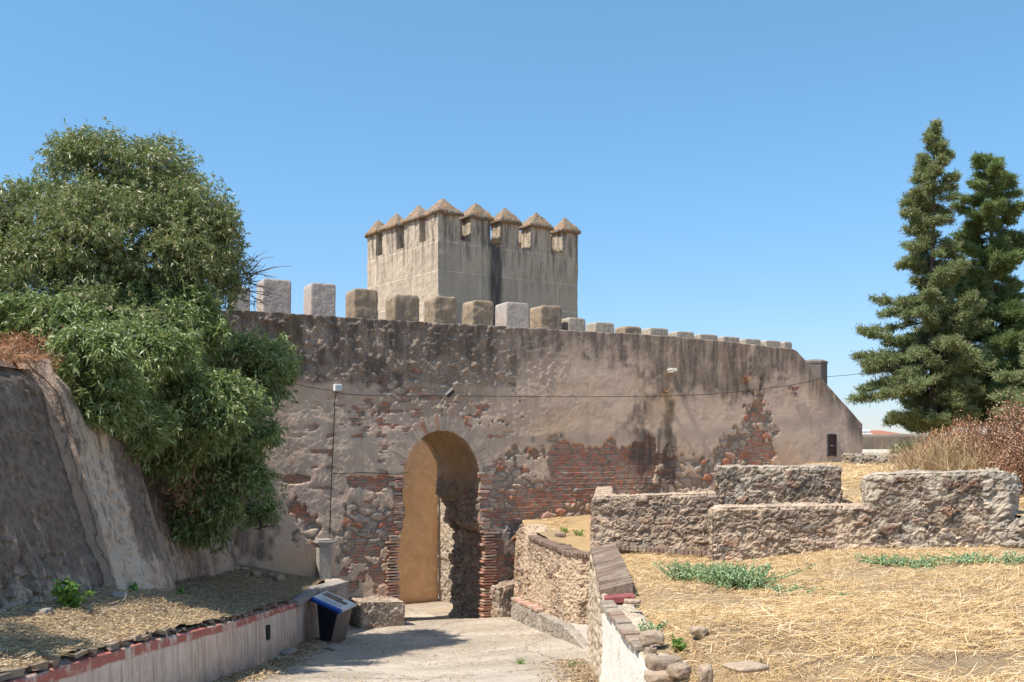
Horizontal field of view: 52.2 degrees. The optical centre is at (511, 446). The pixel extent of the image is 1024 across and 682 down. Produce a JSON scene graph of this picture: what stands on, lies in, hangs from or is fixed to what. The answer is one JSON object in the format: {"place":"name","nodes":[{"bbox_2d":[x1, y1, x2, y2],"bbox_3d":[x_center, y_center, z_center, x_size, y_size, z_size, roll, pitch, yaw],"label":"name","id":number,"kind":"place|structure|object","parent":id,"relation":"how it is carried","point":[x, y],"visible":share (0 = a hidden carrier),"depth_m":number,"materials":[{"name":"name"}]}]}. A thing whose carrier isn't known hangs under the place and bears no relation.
{"place":"outdoors","nodes":[
{"label":"outdoors","id":0,"kind":"place"},
{"bbox_2d":[0,565,323,671],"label":"soil terrace","id":1,"kind":"structure","parent":0,"point":[103,608],"depth_m":11.68,"materials":[{"name":"brown soil"}]},
{"bbox_2d":[27,607,52,614],"bbox_3d":[-4.696,1.652,10.400,0.239,0.097,0.214,0,0,0],"label":"loose stone","id":2,"kind":"object","parent":1,"relation":"on","point":[45,611],"visible":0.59,"depth_m":10.34,"materials":[{"name":"grey stone"}]},
{"bbox_2d":[50,577,97,608],"bbox_3d":[-4.608,1.557,10.960,0.412,0.355,0.362,0,0,21],"label":"green weed","id":3,"kind":"object","parent":1,"relation":"on","point":[67,595],"visible":1,"depth_m":10.95,"materials":[{"name":"green plant"}]},
{"bbox_2d":[109,591,126,598],"bbox_3d":[-4.686,1.778,12.400,0.195,0.106,0.223,0,0,-39],"label":"loose stone","id":4,"kind":"object","parent":1,"relation":"on","point":[121,594],"visible":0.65,"depth_m":12.34,"materials":[{"name":"grey stone"}]},
{"bbox_2d":[0,357,239,625],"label":"scarp wall","id":5,"kind":"structure","parent":1,"relation":"on","point":[80,502],"depth_m":12.90,"materials":[{"name":"grey stone"}]},
{"bbox_2d":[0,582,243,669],"bbox_3d":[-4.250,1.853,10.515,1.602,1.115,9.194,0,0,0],"label":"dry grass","id":6,"kind":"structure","parent":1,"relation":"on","point":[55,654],"depth_m":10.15,"materials":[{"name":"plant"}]},
{"bbox_2d":[129,580,138,591],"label":"green weed","id":7,"kind":"object","parent":1,"relation":"on","point":[134,586],"visible":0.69,"depth_m":13.29,"materials":[{"name":"green plant"}]},
{"bbox_2d":[0,564,321,667],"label":"leaf litter","id":8,"kind":"object","parent":1,"relation":"on","point":[181,584],"visible":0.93,"depth_m":12.06,"materials":[{"name":"beige plant"}]},
{"bbox_2d":[176,587,185,596],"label":"green weed","id":9,"kind":"object","parent":1,"relation":"on","point":[180,590],"visible":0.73,"depth_m":14.79,"materials":[{"name":"green plant"}]},
{"bbox_2d":[251,570,260,576],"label":"rubble stone","id":10,"kind":"object","parent":1,"relation":"on","point":[256,573],"visible":0.91,"depth_m":20.54,"materials":[{"name":"grey stone"}]},
{"bbox_2d":[262,572,272,578],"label":"rubble stone","id":11,"kind":"object","parent":1,"relation":"on","point":[268,575],"visible":0.94,"depth_m":20.84,"materials":[{"name":"grey stone"}]},
{"bbox_2d":[272,574,284,581],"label":"rubble stone","id":12,"kind":"object","parent":1,"relation":"on","point":[278,577],"visible":0.99,"depth_m":20.74,"materials":[{"name":"grey stone"}]},
{"bbox_2d":[314,538,333,580],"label":"stone stub column","id":13,"kind":"structure","parent":1,"relation":"on","point":[323,558],"depth_m":22.49,"materials":[{"name":"grey stone"}]},
{"bbox_2d":[214,594,597,681],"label":"path","id":14,"kind":"structure","parent":0,"point":[347,662],"depth_m":17.54,"materials":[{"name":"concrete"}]},
{"bbox_2d":[0,577,348,681],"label":"retaining wall","id":15,"kind":"structure","parent":14,"relation":"on","point":[210,650],"depth_m":12.38,"materials":[{"name":"paint"}]},
{"bbox_2d":[279,647,296,655],"bbox_3d":[-3.782,3.469,17.602,0.225,0.102,0.403,0,0,8],"label":"loose stone","id":16,"kind":"object","parent":14,"relation":"on","point":[288,651],"visible":0.83,"depth_m":17.54,"materials":[{"name":"grey stone"}]},
{"bbox_2d":[309,591,356,643],"bbox_3d":[-3.446,3.327,20.091,0.632,0.934,1.202,0,0,-43],"label":"information lectern","id":17,"kind":"object","parent":14,"relation":"on","point":[334,612],"visible":0.83,"depth_m":19.86,"materials":[{"name":"metal"}]},
{"bbox_2d":[326,645,343,651],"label":"loose stone","id":18,"kind":"object","parent":14,"relation":"on","point":[334,648],"visible":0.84,"depth_m":18.66,"materials":[{"name":"grey stone"}]},
{"bbox_2d":[349,595,404,628],"bbox_3d":[-2.976,3.941,22.858,1.106,1.318,1.046,0,0,-27],"label":"stone bench","id":19,"kind":"object","parent":14,"relation":"on","point":[375,612],"visible":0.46,"depth_m":22.47,"materials":[{"name":"grey stone"}]},
{"bbox_2d":[213,638,597,681],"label":"path litter","id":20,"kind":"object","parent":14,"relation":"on","point":[252,672],"visible":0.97,"depth_m":14.69,"materials":[{"name":"beige plant"}]},
{"bbox_2d":[395,439,454,603],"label":"courtyard wall","id":21,"kind":"structure","parent":14,"relation":"on","point":[418,564],"depth_m":30.14,"materials":[{"name":"paint"}]},
{"bbox_2d":[0,279,861,617],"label":"gate wall","id":22,"kind":"structure","parent":14,"relation":"on","point":[544,411],"depth_m":24.82,"materials":[{"name":"brick"}]},
{"bbox_2d":[333,384,341,390],"bbox_3d":[-3.803,-1.274,22.798,0.167,0.149,0.172,0,0,-27],"label":"junction box","id":23,"kind":"object","parent":22,"relation":"attached to","point":[337,387],"visible":1,"depth_m":22.72,"materials":[{"name":"grey plastic"}]},
{"bbox_2d":[329,392,406,538],"bbox_3d":[-3.168,0.771,23.128,1.863,3.907,0.020,0,0,-27],"label":"drop cable","id":24,"kind":"object","parent":22,"relation":"attached to","point":[342,473],"visible":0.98,"depth_m":22.75,"materials":[{"name":"black rubber"}]},
{"bbox_2d":[445,387,454,397],"bbox_3d":[-1.415,-1.227,23.920,0.222,0.244,0.270,0,0,0],"label":"floodlight","id":25,"kind":"object","parent":22,"relation":"attached to","point":[450,392],"visible":1,"depth_m":23.84,"materials":[{"name":"metal"}]},
{"bbox_2d":[297,351,954,396],"bbox_3d":[4.933,-2.132,27.399,21.932,2.031,0.592,0,0,-29],"label":"overhead cable","id":26,"kind":"object","parent":22,"relation":"attached to","point":[623,396],"visible":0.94,"depth_m":25.97,"materials":[{"name":"black rubber"}]},
{"bbox_2d":[741,374,750,382],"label":"dry tuft","id":27,"kind":"object","parent":22,"relation":"attached to","point":[746,378],"visible":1,"depth_m":27.92,"materials":[{"name":"orange plant"}]},
{"bbox_2d":[827,434,836,456],"bbox_3d":[8.969,-0.027,29.369,0.310,0.630,0.100,0,0,-27],"label":"hatch door","id":28,"kind":"structure","parent":22,"relation":"in","point":[831,438],"depth_m":29.32,"materials":[{"name":"brown wood"}]},
{"bbox_2d":[364,198,580,593],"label":"castle tower","id":29,"kind":"structure","parent":14,"relation":"on","point":[423,254],"depth_m":33.54,"materials":[{"name":"beige stone"}]},
{"bbox_2d":[490,232,501,246],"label":"dry tuft","id":30,"kind":"object","parent":29,"relation":"attached to","point":[493,242],"visible":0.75,"depth_m":33.30,"materials":[{"name":"beige plant"}]},
{"bbox_2d":[550,243,563,254],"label":"dry tuft","id":31,"kind":"object","parent":29,"relation":"attached to","point":[554,251],"visible":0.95,"depth_m":34.76,"materials":[{"name":"beige plant"}]},
{"bbox_2d":[489,578,513,617],"bbox_3d":[-0.120,3.866,24.514,0.778,1.468,0.726,0,0,-26],"label":"stone footing","id":32,"kind":"object","parent":14,"relation":"on","point":[501,593],"visible":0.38,"depth_m":24.20,"materials":[{"name":"beige stone"}]},
{"bbox_2d":[512,657,526,663],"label":"grass tuft","id":33,"kind":"object","parent":14,"relation":"on","point":[519,661],"visible":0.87,"depth_m":15.57,"materials":[{"name":"green plant"}]},
{"bbox_2d":[511,597,588,648],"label":"kerb","id":34,"kind":"structure","parent":14,"relation":"on","point":[529,617],"depth_m":20.50,"materials":[{"name":"stone"}]},
{"bbox_2d":[561,660,580,666],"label":"grass tuft","id":35,"kind":"object","parent":14,"relation":"on","point":[571,663],"visible":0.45,"depth_m":14.60,"materials":[{"name":"beige plant"}]},
{"bbox_2d":[587,542,686,681],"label":"terrace wall","id":36,"kind":"structure","parent":14,"relation":"on","point":[616,650],"depth_m":12.09,"materials":[{"name":"paint"}]},
{"bbox_2d":[624,598,640,603],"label":"loose stone","id":37,"kind":"object","parent":36,"relation":"on","point":[632,601],"visible":1,"depth_m":11.33,"materials":[{"name":"beige stone"}]},
{"bbox_2d":[644,647,656,654],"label":"loose stone","id":38,"kind":"object","parent":36,"relation":"on","point":[649,650],"visible":0.67,"depth_m":9.26,"materials":[{"name":"beige stone"}]},
{"bbox_2d":[639,629,664,645],"bbox_3d":[1.268,1.736,9.499,0.226,0.137,0.190,0,0,0],"label":"loose stone","id":39,"kind":"object","parent":36,"relation":"on","point":[653,635],"visible":0.99,"depth_m":9.42,"materials":[{"name":"beige stone"}]},
{"bbox_2d":[0,0,1023,433],"label":"sky","id":40,"kind":"structure","parent":0,"point":[731,168],"materials":[{"name":"blue"}]},
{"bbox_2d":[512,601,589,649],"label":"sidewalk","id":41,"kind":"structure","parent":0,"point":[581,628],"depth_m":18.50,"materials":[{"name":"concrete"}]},
{"bbox_2d":[513,524,590,624],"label":"curved wall","id":42,"kind":"structure","parent":41,"relation":"on","point":[551,578],"depth_m":20.48,"materials":[{"name":"stone"}]},
{"bbox_2d":[522,514,1023,681],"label":"straw terrace","id":43,"kind":"structure","parent":0,"point":[579,524],"depth_m":9.93,"materials":[{"name":"plant"}]},
{"bbox_2d":[539,516,572,535],"bbox_3d":[1.002,1.783,23.388,0.846,0.318,3.487,0,0,0],"label":"corner straw","id":44,"kind":"object","parent":43,"relation":"on","point":[560,520],"visible":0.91,"depth_m":24.19,"materials":[{"name":"beige plant"}]},
{"bbox_2d":[554,532,565,537],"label":"loose stone","id":45,"kind":"object","parent":43,"relation":"on","point":[560,534],"visible":1,"depth_m":20.51,"materials":[{"name":"beige stone"}]},
{"bbox_2d":[559,527,567,532],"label":"green weed","id":46,"kind":"object","parent":43,"relation":"on","point":[565,530],"visible":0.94,"depth_m":22.35,"materials":[{"name":"green plant"}]},
{"bbox_2d":[572,529,584,535],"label":"green weed","id":47,"kind":"object","parent":43,"relation":"on","point":[580,533],"visible":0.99,"depth_m":22.01,"materials":[{"name":"green plant"}]},
{"bbox_2d":[637,618,669,631],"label":"grey green weed","id":48,"kind":"object","parent":43,"relation":"on","point":[651,625],"visible":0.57,"depth_m":10.41,"materials":[{"name":"green plant"}]},
{"bbox_2d":[644,670,673,681],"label":"loose stone","id":49,"kind":"object","parent":43,"relation":"on","point":[656,676],"visible":0.84,"depth_m":8.61,"materials":[{"name":"beige stone"}]},
{"bbox_2d":[666,662,691,678],"bbox_3d":[1.380,1.844,8.600,0.178,0.112,0.172,0,0,-30],"label":"loose stone","id":50,"kind":"object","parent":49,"relation":"on","point":[679,670],"visible":1,"depth_m":8.55,"materials":[{"name":"beige stone"}]},
{"bbox_2d":[617,545,709,556],"bbox_3d":[2.470,1.676,16.852,1.762,0.088,0.207,0,0,40],"label":"brick edging","id":51,"kind":"object","parent":43,"relation":"on","point":[679,551],"visible":0.93,"depth_m":16.81,"materials":[{"name":"brown brick"}]},
{"bbox_2d":[644,654,682,670],"bbox_3d":[1.300,1.847,8.892,0.313,0.144,0.242,0,0,-12],"label":"loose stone","id":52,"kind":"object","parent":43,"relation":"on","point":[655,662],"visible":0.67,"depth_m":8.80,"materials":[{"name":"beige stone"}]},
{"bbox_2d":[669,633,687,652],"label":"grey green weed","id":53,"kind":"object","parent":43,"relation":"on","point":[676,643],"visible":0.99,"depth_m":9.32,"materials":[{"name":"green plant"}]},
{"bbox_2d":[653,558,709,581],"bbox_3d":[2.268,1.645,13.711,0.780,0.316,0.961,0,0,-40],"label":"grey green weed","id":54,"kind":"object","parent":43,"relation":"on","point":[672,573],"visible":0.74,"depth_m":13.64,"materials":[{"name":"green plant"}]},
{"bbox_2d":[689,625,707,636],"bbox_3d":[1.682,1.662,9.397,0.158,0.105,0.143,0,0,-7],"label":"loose stone","id":55,"kind":"object","parent":43,"relation":"on","point":[697,631],"visible":0.99,"depth_m":9.34,"materials":[{"name":"beige stone"}]},
{"bbox_2d":[697,663,712,681],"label":"loose stone","id":56,"kind":"object","parent":43,"relation":"on","point":[705,672],"visible":1,"depth_m":7.86,"materials":[{"name":"beige stone"}]},
{"bbox_2d":[589,464,842,567],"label":"stepped rubble wall","id":57,"kind":"structure","parent":43,"relation":"on","point":[672,520],"depth_m":17.12,"materials":[{"name":"grey stone"}]},
{"bbox_2d":[670,561,762,584],"bbox_3d":[2.645,1.639,13.390,0.777,0.333,0.959,0,0,-37],"label":"grey green weed","id":58,"kind":"object","parent":43,"relation":"on","point":[712,570],"visible":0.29,"depth_m":13.35,"materials":[{"name":"green plant"}]},
{"bbox_2d":[722,660,769,672],"bbox_3d":[1.764,1.665,7.898,0.292,0.043,0.257,0,0,-27],"label":"loose stone","id":59,"kind":"object","parent":43,"relation":"on","point":[747,666],"visible":1,"depth_m":7.84,"materials":[{"name":"beige stone"}]},
{"bbox_2d":[678,560,814,591],"bbox_3d":[2.831,1.615,12.878,1.521,0.359,1.274,0,0,-28],"label":"grey green weed","id":60,"kind":"object","parent":43,"relation":"on","point":[736,578],"visible":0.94,"depth_m":12.78,"materials":[{"name":"green plant"}]},
{"bbox_2d":[765,583,848,595],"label":"grey green weed","id":61,"kind":"object","parent":43,"relation":"on","point":[775,588],"visible":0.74,"depth_m":12.18,"materials":[{"name":"green plant"}]},
{"bbox_2d":[621,541,1023,681],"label":"straw","id":62,"kind":"object","parent":43,"relation":"on","point":[789,599],"visible":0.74,"depth_m":10.39,"materials":[{"name":"beige plant"}]},
{"bbox_2d":[707,467,1021,561],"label":"front rubble wall","id":63,"kind":"structure","parent":43,"relation":"on","point":[912,508],"depth_m":15.51,"materials":[{"name":"grey stone"}]},
{"bbox_2d":[854,553,942,565],"bbox_3d":[5.086,1.520,13.749,1.140,0.182,0.631,0,0,19],"label":"grey green weed","id":64,"kind":"object","parent":43,"relation":"on","point":[882,561],"visible":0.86,"depth_m":13.87,"materials":[{"name":"green plant"}]},
{"bbox_2d":[885,552,965,569],"bbox_3d":[5.248,1.509,13.600,0.900,0.187,1.293,0,0,40],"label":"grey green weed","id":65,"kind":"object","parent":43,"relation":"on","point":[923,562],"visible":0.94,"depth_m":13.53,"materials":[{"name":"green plant"}]},
{"bbox_2d":[921,550,1004,564],"bbox_3d":[5.908,1.456,13.475,0.909,0.196,1.189,0,0,40],"label":"grey green weed","id":66,"kind":"object","parent":43,"relation":"on","point":[972,558],"visible":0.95,"depth_m":13.42,"materials":[{"name":"green plant"}]},
{"bbox_2d":[976,551,1023,565],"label":"grey green weed","id":67,"kind":"object","parent":43,"relation":"on","point":[1007,558],"visible":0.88,"depth_m":13.28,"materials":[{"name":"green plant"}]},
{"bbox_2d":[999,515,1023,547],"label":"rubble heap wall","id":68,"kind":"structure","parent":43,"relation":"on","point":[1013,535],"depth_m":14.77,"materials":[{"name":"grey stone"}]},
{"bbox_2d":[862,430,901,433],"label":"distant house","id":69,"kind":"structure","parent":0,"point":[878,432],"depth_m":72.00,"materials":[{"name":"red tile"}]},
{"bbox_2d":[803,462,1023,514],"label":"terrace","id":70,"kind":"structure","parent":0,"point":[854,491],"depth_m":19.13,"materials":[{"name":"soil"}]},
{"bbox_2d":[805,359,827,383],"bbox_3d":[9.678,0.105,33.500,0.813,5.790,0.813,0,0,9],"label":"octagonal turret","id":71,"kind":"object","parent":70,"relation":"on","point":[819,366],"visible":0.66,"depth_m":33.14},
{"bbox_2d":[697,461,1023,506],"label":"straw","id":72,"kind":"object","parent":70,"relation":"on","point":[851,476],"visible":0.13,"depth_m":22.89,"materials":[{"name":"beige plant"}]},
{"bbox_2d":[841,453,906,463],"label":"distant stone wall","id":73,"kind":"structure","parent":70,"relation":"on","point":[864,457],"depth_m":28.20,"materials":[{"name":"grey stone"}]},
{"bbox_2d":[862,449,889,454],"bbox_3d":[16.599,0.547,35.150,10.816,0.905,3.326,0,0,0],"label":"stone ledge","id":74,"kind":"object","parent":70,"relation":"on","point":[877,451],"visible":0.13,"depth_m":33.51,"materials":[{"name":"beige stone"}]},
{"bbox_2d":[884,439,920,453],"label":"green bush","id":75,"kind":"object","parent":70,"relation":"on","point":[906,444],"visible":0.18,"depth_m":28.55,"materials":[{"name":"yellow plant"}]},
{"bbox_2d":[844,117,998,440],"bbox_3d":[13.241,-5.151,34.120,4.877,11.110,4.582,0,0,-43],"label":"conifer","id":76,"kind":"object","parent":70,"relation":"on","point":[941,389],"visible":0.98,"depth_m":33.56,"materials":[{"name":"green plant"}]},
{"bbox_2d":[890,444,957,470],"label":"russet grass","id":77,"kind":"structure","parent":70,"relation":"on","point":[912,454],"depth_m":20.08,"materials":[{"name":"orange plant"}]},
{"bbox_2d":[862,433,1000,448],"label":"boundary wall","id":78,"kind":"structure","parent":70,"relation":"on","point":[875,441],"depth_m":38.20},
{"bbox_2d":[845,425,1021,482],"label":"tall dry grass","id":79,"kind":"structure","parent":70,"relation":"on","point":[947,460],"depth_m":18.97,"materials":[{"name":"beige plant"}]},
{"bbox_2d":[914,410,988,453],"bbox_3d":[9.528,-0.058,22.756,1.491,1.454,1.340,0,0,0],"label":"dry bush","id":80,"kind":"object","parent":70,"relation":"on","point":[945,436],"visible":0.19,"depth_m":22.62,"materials":[{"name":"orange plant"}]},
{"bbox_2d":[948,151,1023,442],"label":"conifer","id":81,"kind":"object","parent":70,"relation":"on","point":[999,258],"visible":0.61,"depth_m":34.84,"materials":[{"name":"green plant"}]},
{"bbox_2d":[952,391,1023,497],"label":"dry bush","id":82,"kind":"object","parent":70,"relation":"on","point":[1010,440],"visible":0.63,"depth_m":18.38,"materials":[{"name":"red plant"}]},
{"bbox_2d":[985,342,1023,434],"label":"conifer","id":83,"kind":"object","parent":70,"relation":"on","point":[1016,377],"visible":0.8,"depth_m":31.18,"materials":[{"name":"green plant"}]},
{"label":"earth bank","id":84,"kind":"structure","parent":0,"visible":0},
{"bbox_2d":[0,333,72,375],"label":"bank grass","id":85,"kind":"structure","parent":84,"relation":"on","point":[22,355],"depth_m":12.63,"materials":[{"name":"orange plant"}]},
{"bbox_2d":[0,116,307,555],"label":"leafy tree","id":86,"kind":"object","parent":84,"relation":"on","point":[142,371],"visible":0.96,"depth_m":16.69,"materials":[{"name":"green plant"}]},
{"label":"ground","id":87,"kind":"structure","parent":0,"visible":0},
{"bbox_2d":[862,430,872,433],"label":"building","id":88,"kind":"structure","parent":87,"relation":"on","point":[864,431],"depth_m":44.82,"materials":[{"name":"white paint"}]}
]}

